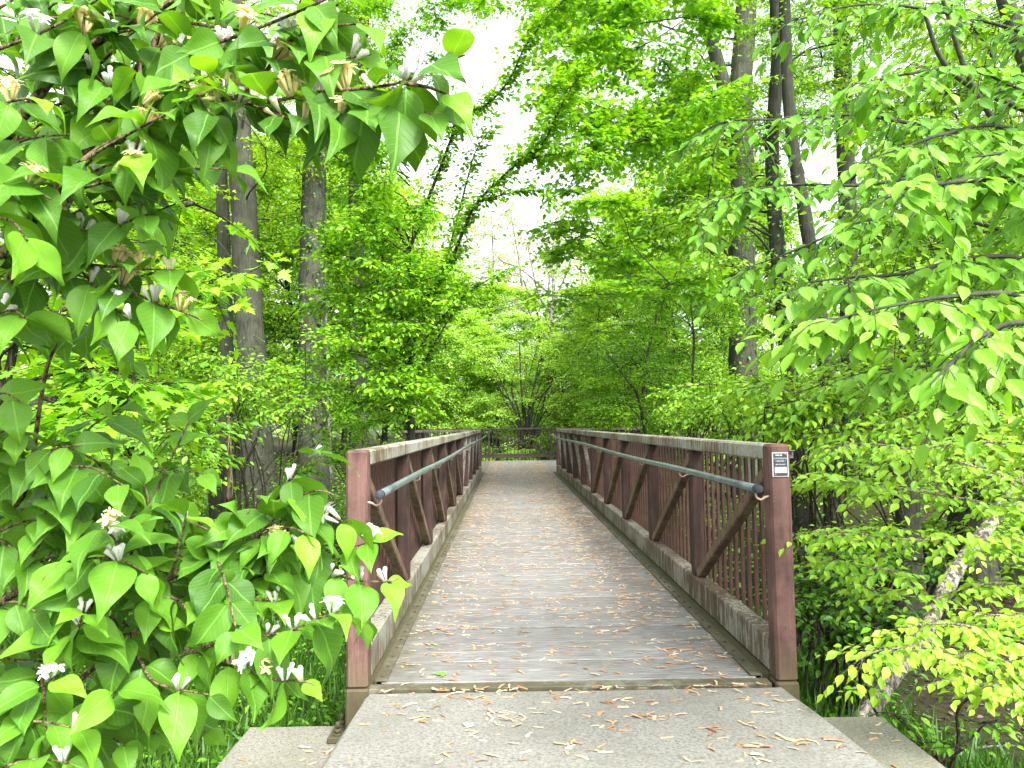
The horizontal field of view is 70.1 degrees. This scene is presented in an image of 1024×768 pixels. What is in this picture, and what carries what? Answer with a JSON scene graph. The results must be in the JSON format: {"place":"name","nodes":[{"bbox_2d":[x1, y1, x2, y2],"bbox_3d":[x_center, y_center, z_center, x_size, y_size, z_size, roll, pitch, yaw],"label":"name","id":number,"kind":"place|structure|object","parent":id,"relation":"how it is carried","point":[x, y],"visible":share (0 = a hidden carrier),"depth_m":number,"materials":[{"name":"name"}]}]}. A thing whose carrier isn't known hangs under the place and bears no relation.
{"place":"outdoors","nodes":[
{"label":"outdoors","id":0,"kind":"place"},
{"bbox_2d":[0,425,1023,767],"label":"ground","id":1,"kind":"structure","parent":0,"point":[930,699],"depth_m":9.20,"materials":[{"name":"brown soil"}]},
{"bbox_2d":[0,86,50,391],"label":"tree","id":2,"kind":"object","parent":1,"relation":"on","point":[1,316],"visible":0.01,"depth_m":30.67,"materials":[{"name":"green plant"}]},
{"bbox_2d":[0,91,153,395],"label":"tree","id":3,"kind":"object","parent":1,"relation":"on","point":[21,151],"depth_m":25.67,"materials":[{"name":"green plant"}]},
{"bbox_2d":[3,345,239,535],"bbox_3d":[-6.039,1.001,11.222,3.058,3.833,4.720,1,-4,-29],"label":"shrub","id":4,"kind":"object","parent":1,"relation":"on","point":[192,493],"visible":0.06,"depth_m":10.90,"materials":[{"name":"green plant"}]},
{"bbox_2d":[0,1,248,407],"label":"maple tree","id":5,"kind":"object","parent":1,"relation":"on","point":[181,257],"visible":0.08,"depth_m":10.25,"materials":[{"name":"green plant"}]},
{"bbox_2d":[1,92,262,394],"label":"tree","id":6,"kind":"object","parent":1,"relation":"on","point":[193,230],"visible":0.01,"depth_m":30.64,"materials":[{"name":"green plant"}]},
{"bbox_2d":[2,372,262,682],"bbox_3d":[-3.937,1.355,7.266,3.573,2.958,3.672,-1,-3,0],"label":"shrub","id":7,"kind":"object","parent":1,"relation":"on","point":[160,432],"visible":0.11,"depth_m":6.64,"materials":[{"name":"green plant"}]},
{"bbox_2d":[29,57,253,491],"bbox_3d":[-8.859,-4.279,17.306,5.330,13.947,6.549,0,-3,-21],"label":"maple tree","id":8,"kind":"object","parent":1,"relation":"on","point":[223,236],"visible":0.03,"depth_m":17.53,"materials":[{"name":"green plant"}]},
{"bbox_2d":[20,145,271,455],"bbox_3d":[-20.280,-6.629,40.700,13.106,21.537,12.015,-2,-3,14],"label":"tree","id":9,"kind":"object","parent":1,"relation":"on","point":[129,452],"visible":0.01,"depth_m":39.49,"materials":[{"name":"green plant"}]},
{"bbox_2d":[0,193,299,475],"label":"maple sapling","id":10,"kind":"object","parent":1,"relation":"on","point":[89,391],"visible":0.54,"depth_m":4.06,"materials":[{"name":"green plant"}]},
{"bbox_2d":[18,147,284,447],"bbox_3d":[-13.081,-3.007,26.928,8.217,12.507,8.925,-3,-4,29],"label":"tree","id":11,"kind":"object","parent":1,"relation":"on","point":[214,342],"visible":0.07,"depth_m":26.73,"materials":[{"name":"green plant"}]},
{"bbox_2d":[108,72,298,455],"bbox_3d":[-13.739,-5.276,32.317,10.545,17.603,10.559,1,-4,-24],"label":"tree","id":12,"kind":"object","parent":1,"relation":"on","point":[273,316],"visible":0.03,"depth_m":30.97,"materials":[{"name":"green plant"}]},
{"bbox_2d":[208,386,235,518],"bbox_3d":[-5.113,1.406,12.906,0.490,2.787,0.460,-1,-3,0],"label":"dead stump","id":13,"kind":"object","parent":1,"relation":"on","point":[219,498],"visible":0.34,"depth_m":12.72,"materials":[{"name":"wood"}]},
{"bbox_2d":[131,0,334,508],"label":"maple tree","id":14,"kind":"object","parent":1,"relation":"on","point":[249,327],"visible":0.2,"depth_m":15.88,"materials":[{"name":"grey plant"}]},
{"bbox_2d":[0,0,474,767],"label":"honeysuckle bush","id":15,"kind":"object","parent":1,"relation":"on","point":[70,506],"visible":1,"depth_m":1.08,"materials":[{"name":"green plant"}]},
{"bbox_2d":[139,135,344,441],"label":"tree","id":16,"kind":"object","parent":1,"relation":"on","point":[262,196],"visible":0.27,"depth_m":27.31,"materials":[{"name":"green plant"}]},
{"bbox_2d":[158,126,343,414],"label":"tree","id":17,"kind":"object","parent":1,"relation":"on","point":[262,137],"visible":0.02,"depth_m":41.57,"materials":[{"name":"green plant"}]},
{"bbox_2d":[158,321,379,539],"bbox_3d":[-3.675,1.090,10.621,3.279,3.922,3.523,-1,-3,0],"label":"shrub","id":18,"kind":"object","parent":1,"relation":"on","point":[243,387],"visible":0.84,"depth_m":10.34,"materials":[{"name":"green plant"}]},
{"bbox_2d":[172,127,421,457],"bbox_3d":[-9.864,-4.504,33.959,10.604,16.139,11.517,-3,-4,36],"label":"tree","id":19,"kind":"object","parent":1,"relation":"on","point":[282,336],"visible":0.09,"depth_m":31.99,"materials":[{"name":"green plant"}]},
{"bbox_2d":[267,454,337,524],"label":"shrub","id":20,"kind":"object","parent":1,"relation":"on","point":[317,471],"visible":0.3,"depth_m":13.30,"materials":[{"name":"green plant"}]},
{"bbox_2d":[260,156,374,431],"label":"tree","id":21,"kind":"object","parent":1,"relation":"on","point":[263,271],"visible":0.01,"depth_m":43.67,"materials":[{"name":"green plant"}]},
{"bbox_2d":[242,0,416,517],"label":"ash tree","id":22,"kind":"object","parent":1,"relation":"on","point":[313,199],"visible":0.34,"depth_m":16.92,"materials":[{"name":"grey plant"}]},
{"bbox_2d":[283,402,406,485],"bbox_3d":[-2.732,1.794,13.389,2.482,3.051,3.935,-1,-3,0],"label":"shrub","id":23,"kind":"object","parent":1,"relation":"on","point":[360,425],"visible":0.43,"depth_m":13.31,"materials":[{"name":"green plant"}]},
{"bbox_2d":[260,0,449,489],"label":"maple tree","id":24,"kind":"object","parent":1,"relation":"on","point":[390,88],"visible":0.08,"depth_m":21.28,"materials":[{"name":"green plant"}]},
{"bbox_2d":[258,166,470,460],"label":"tree","id":25,"kind":"object","parent":1,"relation":"on","point":[335,197],"visible":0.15,"depth_m":30.09,"materials":[{"name":"green plant"}]},
{"bbox_2d":[275,193,462,424],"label":"tree","id":26,"kind":"object","parent":1,"relation":"on","point":[337,364],"visible":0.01,"depth_m":41.89,"materials":[{"name":"green plant"}]},
{"bbox_2d":[275,173,490,444],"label":"tree","id":27,"kind":"object","parent":1,"relation":"on","point":[458,347],"visible":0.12,"depth_m":35.56,"materials":[{"name":"green plant"}]},
{"bbox_2d":[277,0,511,448],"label":"maple tree","id":28,"kind":"object","parent":1,"relation":"on","point":[459,5],"visible":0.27,"depth_m":21.25,"materials":[{"name":"green plant"}]},
{"bbox_2d":[338,269,475,434],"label":"tree","id":29,"kind":"object","parent":1,"relation":"on","point":[446,412],"visible":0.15,"depth_m":37.16,"materials":[{"name":"green plant"}]},
{"bbox_2d":[330,245,516,437],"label":"tree","id":30,"kind":"object","parent":1,"relation":"on","point":[455,281],"visible":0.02,"depth_m":44.97,"materials":[{"name":"green plant"}]},
{"bbox_2d":[370,290,514,441],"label":"tree","id":31,"kind":"object","parent":1,"relation":"on","point":[474,328],"visible":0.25,"depth_m":39.26,"materials":[{"name":"green plant"}]},
{"bbox_2d":[380,274,508,430],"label":"tree","id":32,"kind":"object","parent":1,"relation":"on","point":[477,296],"visible":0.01,"depth_m":52.14,"materials":[{"name":"green plant"}]},
{"bbox_2d":[266,0,626,441],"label":"young tree","id":33,"kind":"object","parent":1,"relation":"on","point":[404,326],"visible":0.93,"depth_m":11.15,"materials":[{"name":"green plant"}]},
{"bbox_2d":[401,195,531,364],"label":"tree","id":34,"kind":"object","parent":1,"relation":"on","point":[483,218],"visible":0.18,"depth_m":64.08,"materials":[{"name":"green plant"}]},
{"bbox_2d":[428,410,504,460],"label":"shrub","id":35,"kind":"object","parent":1,"relation":"on","point":[461,424],"visible":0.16,"depth_m":34.76,"materials":[{"name":"green plant"}]},
{"bbox_2d":[410,172,535,357],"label":"tree","id":36,"kind":"object","parent":1,"relation":"on","point":[467,191],"visible":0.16,"depth_m":63.17,"materials":[{"name":"green plant"}]},
{"bbox_2d":[417,311,531,446],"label":"tree","id":37,"kind":"object","parent":1,"relation":"on","point":[465,322],"visible":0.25,"depth_m":43.58,"materials":[{"name":"green plant"}]},
{"bbox_2d":[438,334,560,458],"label":"tree","id":38,"kind":"object","parent":1,"relation":"on","point":[487,341],"visible":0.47,"depth_m":39.59,"materials":[{"name":"green plant"}]},
{"bbox_2d":[451,273,566,449],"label":"tree","id":39,"kind":"object","parent":1,"relation":"on","point":[495,288],"visible":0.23,"depth_m":53.09,"materials":[{"name":"green plant"}]},
{"bbox_2d":[456,202,562,442],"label":"tree","id":40,"kind":"object","parent":1,"relation":"on","point":[492,229],"visible":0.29,"depth_m":69.70,"materials":[{"name":"green plant"}]},
{"bbox_2d":[0,477,1023,767],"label":"grass","id":41,"kind":"structure","parent":1,"relation":"on","point":[234,731],"depth_m":5.78,"materials":[{"name":"green plant"}]},
{"bbox_2d":[853,441,1023,716],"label":"fallen log","id":42,"kind":"object","parent":41,"relation":"on","point":[893,680],"visible":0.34,"depth_m":5.80,"materials":[{"name":"grey wood"}]},
{"bbox_2d":[0,443,1023,767],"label":"ground cover","id":43,"kind":"object","parent":1,"relation":"on","point":[326,711],"visible":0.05,"depth_m":9.07,"materials":[{"name":"green plant"}]},
{"bbox_2d":[6,255,1021,440],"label":"distant woods","id":44,"kind":"object","parent":1,"relation":"on","point":[281,429],"depth_m":84.15,"materials":[{"name":"green plant"}]},
{"bbox_2d":[461,199,571,382],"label":"tree","id":45,"kind":"object","parent":1,"relation":"on","point":[515,231],"visible":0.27,"depth_m":68.11,"materials":[{"name":"green plant"}]},
{"bbox_2d":[448,307,585,451],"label":"tree","id":46,"kind":"object","parent":1,"relation":"on","point":[505,323],"visible":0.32,"depth_m":46.12,"materials":[{"name":"green plant"}]},
{"bbox_2d":[435,280,603,448],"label":"tree","id":47,"kind":"object","parent":1,"relation":"on","point":[531,303],"visible":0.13,"depth_m":55.71,"materials":[{"name":"green plant"}]},
{"bbox_2d":[403,427,639,472],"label":"viewing platform","id":48,"kind":"structure","parent":1,"relation":"on","point":[550,464],"depth_m":30.80,"materials":[{"name":"brown wood"}]},
{"bbox_2d":[457,334,601,459],"bbox_3d":[0.853,0.544,35.542,7.302,6.442,5.401,-1,-3,0],"label":"shrub","id":49,"kind":"object","parent":1,"relation":"on","point":[526,417],"visible":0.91,"depth_m":35.02,"materials":[{"name":"green plant"}]},
{"bbox_2d":[467,195,595,450],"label":"bare tree","id":50,"kind":"object","parent":1,"relation":"on","point":[550,311],"visible":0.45,"depth_m":48.35,"materials":[{"name":"grey plant"}]},
{"bbox_2d":[482,398,581,460],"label":"shrub","id":51,"kind":"object","parent":1,"relation":"on","point":[511,451],"visible":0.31,"depth_m":35.42,"materials":[{"name":"green plant"}]},
{"bbox_2d":[506,333,594,447],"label":"tree","id":52,"kind":"object","parent":1,"relation":"on","point":[556,344],"visible":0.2,"depth_m":41.91,"materials":[{"name":"green plant"}]},
{"bbox_2d":[513,233,592,374],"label":"tree","id":53,"kind":"object","parent":1,"relation":"on","point":[549,283],"visible":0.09,"depth_m":66.27,"materials":[{"name":"green plant"}]},
{"bbox_2d":[504,197,626,358],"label":"tree","id":54,"kind":"object","parent":1,"relation":"on","point":[557,219],"visible":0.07,"depth_m":70.54,"materials":[{"name":"green plant"}]},
{"bbox_2d":[525,301,605,425],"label":"tree","id":55,"kind":"object","parent":1,"relation":"on","point":[563,318],"visible":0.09,"depth_m":53.38,"materials":[{"name":"green plant"}]},
{"bbox_2d":[216,717,945,767],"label":"concrete abutment","id":56,"kind":"object","parent":1,"relation":"on","point":[272,747],"visible":0.31,"depth_m":4.09,"materials":[{"name":"grey concrete"}]},
{"bbox_2d":[327,428,799,743],"bbox_3d":[0.280,1.731,13.705,2.813,1.662,19.030,-1,-3,0],"label":"footbridge","id":57,"kind":"object","parent":56,"relation":"on","point":[420,495],"visible":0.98,"depth_m":5.80,"materials":[{"name":"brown wood"}]},
{"bbox_2d":[434,671,446,675],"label":"fallen leaf","id":58,"kind":"object","parent":57,"relation":"on","point":[442,673],"visible":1,"depth_m":4.41,"materials":[{"name":"green plant"}]},
{"bbox_2d":[321,687,884,767],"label":"concrete slab","id":59,"kind":"structure","parent":56,"relation":"on","point":[413,743],"depth_m":3.44,"materials":[{"name":"grey concrete"}]},
{"bbox_2d":[463,722,473,726],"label":"fallen leaf","id":60,"kind":"object","parent":59,"relation":"on","point":[471,724],"visible":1,"depth_m":3.54,"materials":[{"name":"white plant"}]},
{"bbox_2d":[750,752,763,755],"bbox_3d":[1.051,1.587,3.129,0.060,0.008,0.020,-1,-3,8],"label":"maple seed","id":61,"kind":"object","parent":59,"relation":"on","point":[754,753],"visible":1,"depth_m":3.13,"materials":[{"name":"beige plant"}]},
{"bbox_2d":[540,315,648,439],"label":"tree","id":62,"kind":"object","parent":1,"relation":"on","point":[570,340],"visible":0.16,"depth_m":39.53,"materials":[{"name":"green plant"}]},
{"bbox_2d":[520,261,678,414],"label":"tree","id":63,"kind":"object","parent":1,"relation":"on","point":[542,373],"visible":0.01,"depth_m":53.65,"materials":[{"name":"green plant"}]},
{"bbox_2d":[551,274,649,431],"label":"tree","id":64,"kind":"object","parent":1,"relation":"on","point":[575,325],"visible":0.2,"depth_m":34.02,"materials":[{"name":"green plant"}]},
{"bbox_2d":[546,406,665,459],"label":"shrub","id":65,"kind":"object","parent":1,"relation":"on","point":[593,423],"visible":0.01,"depth_m":35.33,"materials":[{"name":"green plant"}]},
{"bbox_2d":[542,299,681,435],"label":"tree","id":66,"kind":"object","parent":1,"relation":"on","point":[607,314],"visible":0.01,"depth_m":43.36,"materials":[{"name":"green plant"}]},
{"bbox_2d":[562,241,691,434],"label":"tree","id":67,"kind":"object","parent":1,"relation":"on","point":[580,384],"visible":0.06,"depth_m":35.77,"materials":[{"name":"green plant"}]},
{"bbox_2d":[558,334,706,434],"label":"sapling","id":68,"kind":"object","parent":1,"relation":"on","point":[609,404],"visible":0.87,"depth_m":17.03,"materials":[{"name":"green plant"}]},
{"bbox_2d":[570,264,694,433],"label":"sapling","id":69,"kind":"object","parent":1,"relation":"on","point":[648,329],"visible":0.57,"depth_m":19.66,"materials":[{"name":"green plant"}]},
{"bbox_2d":[451,0,815,496],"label":"maple tree","id":70,"kind":"object","parent":1,"relation":"on","point":[638,127],"visible":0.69,"depth_m":14.52,"materials":[{"name":"green plant"}]},
{"bbox_2d":[549,178,723,434],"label":"tree","id":71,"kind":"object","parent":1,"relation":"on","point":[599,386],"visible":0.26,"depth_m":30.02,"materials":[{"name":"green plant"}]},
{"bbox_2d":[565,278,712,434],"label":"tree","id":72,"kind":"object","parent":1,"relation":"on","point":[696,339],"visible":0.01,"depth_m":44.06,"materials":[{"name":"green plant"}]},
{"bbox_2d":[538,136,773,449],"bbox_3d":[7.729,-4.743,38.069,11.899,16.674,10.955,-2,-3,23],"label":"tree","id":73,"kind":"object","parent":1,"relation":"on","point":[640,183],"visible":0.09,"depth_m":37.12,"materials":[{"name":"green plant"}]},
{"bbox_2d":[602,230,772,435],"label":"tree","id":74,"kind":"object","parent":1,"relation":"on","point":[715,362],"visible":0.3,"depth_m":26.12,"materials":[{"name":"green plant"}]},
{"bbox_2d":[615,283,768,436],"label":"sapling","id":75,"kind":"object","parent":1,"relation":"on","point":[671,354],"visible":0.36,"depth_m":16.53,"materials":[{"name":"green plant"}]},
{"bbox_2d":[614,135,817,438],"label":"tree","id":76,"kind":"object","parent":1,"relation":"on","point":[719,188],"visible":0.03,"depth_m":32.07,"materials":[{"name":"green plant"}]},
{"bbox_2d":[623,122,830,437],"bbox_3d":[11.636,-6.017,40.446,10.922,19.577,11.914,2,-4,-44],"label":"tree","id":77,"kind":"object","parent":1,"relation":"on","point":[759,251],"depth_m":38.20,"materials":[{"name":"green plant"}]},
{"bbox_2d":[641,357,820,563],"bbox_3d":[3.222,1.348,10.841,2.633,3.773,4.876,-1,-3,0],"label":"shrub","id":78,"kind":"object","parent":1,"relation":"on","point":[694,424],"visible":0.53,"depth_m":10.45,"materials":[{"name":"green plant"}]},
{"bbox_2d":[635,0,902,541],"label":"elm tree","id":79,"kind":"object","parent":1,"relation":"on","point":[774,235],"visible":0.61,"depth_m":13.21,"materials":[{"name":"green plant"}]},
{"bbox_2d":[723,250,833,441],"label":"tree","id":80,"kind":"object","parent":1,"relation":"on","point":[759,314],"visible":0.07,"depth_m":28.15,"materials":[{"name":"green plant"}]},
{"bbox_2d":[688,0,898,530],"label":"elm tree","id":81,"kind":"object","parent":1,"relation":"on","point":[807,231],"visible":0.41,"depth_m":12.61,"materials":[{"name":"green plant"}]},
{"bbox_2d":[704,349,929,677],"bbox_3d":[2.914,1.330,7.095,2.077,3.504,2.968,-2,-3,22],"label":"shrub","id":82,"kind":"object","parent":1,"relation":"on","point":[815,413],"visible":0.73,"depth_m":6.64,"materials":[{"name":"green plant"}]},
{"bbox_2d":[764,276,879,447],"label":"tree","id":83,"kind":"object","parent":1,"relation":"on","point":[838,347],"visible":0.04,"depth_m":29.79,"materials":[{"name":"green plant"}]},
{"bbox_2d":[634,0,1023,470],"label":"elm tree","id":84,"kind":"object","parent":1,"relation":"on","point":[991,344],"visible":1,"depth_m":2.82,"materials":[{"name":"green plant"}]},
{"bbox_2d":[828,271,899,442],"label":"tree","id":85,"kind":"object","parent":1,"relation":"on","point":[873,350],"visible":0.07,"depth_m":27.10,"materials":[{"name":"green plant"}]},
{"bbox_2d":[706,0,1022,477],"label":"elm tree","id":86,"kind":"object","parent":1,"relation":"on","point":[808,112],"visible":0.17,"depth_m":19.22,"materials":[{"name":"green plant"}]},
{"bbox_2d":[760,541,980,716],"bbox_3d":[2.967,2.066,6.248,2.340,1.794,1.558,2,-5,-45],"label":"shrub","id":87,"kind":"object","parent":1,"relation":"on","point":[844,633],"visible":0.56,"depth_m":5.95,"materials":[{"name":"green plant"}]},
{"bbox_2d":[823,100,952,441],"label":"tree","id":88,"kind":"object","parent":1,"relation":"on","point":[860,207],"visible":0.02,"depth_m":40.95,"materials":[{"name":"green plant"}]},
{"bbox_2d":[753,405,1023,659],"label":"elm shrub","id":89,"kind":"object","parent":1,"relation":"on","point":[1005,544],"visible":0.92,"depth_m":4.47,"materials":[{"name":"green plant"}]},
{"bbox_2d":[832,258,944,430],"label":"tree","id":90,"kind":"object","parent":1,"relation":"on","point":[882,348],"visible":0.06,"depth_m":32.67,"materials":[{"name":"green plant"}]},
{"bbox_2d":[755,0,1023,512],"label":"elm tree","id":91,"kind":"object","parent":1,"relation":"on","point":[976,37],"visible":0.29,"depth_m":6.02,"materials":[{"name":"green plant"}]},
{"bbox_2d":[790,414,1023,594],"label":"shrub","id":92,"kind":"object","parent":1,"relation":"on","point":[934,522],"visible":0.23,"depth_m":9.04,"materials":[{"name":"green plant"}]},
{"bbox_2d":[796,562,1023,767],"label":"leaf litter","id":93,"kind":"object","parent":1,"relation":"on","point":[978,716],"visible":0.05,"depth_m":6.76,"materials":[{"name":"brown plant"}]},
{"bbox_2d":[816,577,1023,724],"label":"elm shrub","id":94,"kind":"object","parent":1,"relation":"on","point":[996,690],"visible":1,"depth_m":3.70,"materials":[{"name":"green plant"}]},
{"bbox_2d":[837,206,1018,632],"bbox_3d":[5.497,0.217,8.798,3.143,5.503,5.434,-3,-4,35],"label":"elm tree","id":95,"kind":"object","parent":1,"relation":"on","point":[915,521],"visible":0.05,"depth_m":8.83,"materials":[{"name":"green plant"}]},
{"bbox_2d":[836,675,1023,767],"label":"shrub","id":96,"kind":"object","parent":1,"relation":"on","point":[939,748],"visible":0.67,"depth_m":4.50,"materials":[{"name":"green plant"}]},
{"bbox_2d":[858,118,1021,418],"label":"tree","id":97,"kind":"object","parent":1,"relation":"on","point":[938,172],"visible":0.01,"depth_m":28.53,"materials":[{"name":"green plant"}]},
{"bbox_2d":[867,209,1022,593],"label":"elm tree","id":98,"kind":"object","parent":1,"relation":"on","point":[991,571],"visible":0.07,"depth_m":9.18,"materials":[{"name":"green plant"}]},
{"bbox_2d":[894,83,1023,412],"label":"tree","id":99,"kind":"object","parent":1,"relation":"on","point":[1009,122],"visible":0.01,"depth_m":30.76,"materials":[{"name":"green plant"}]},
{"bbox_2d":[961,744,1018,754],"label":"dead branch","id":100,"kind":"object","parent":1,"relation":"on","point":[988,746],"visible":0.3,"depth_m":5.67,"materials":[{"name":"wood"}]},
{"bbox_2d":[0,0,1023,434],"label":"sky","id":101,"kind":"structure","parent":0,"point":[477,66],"materials":[{"name":"white"}]}
]}

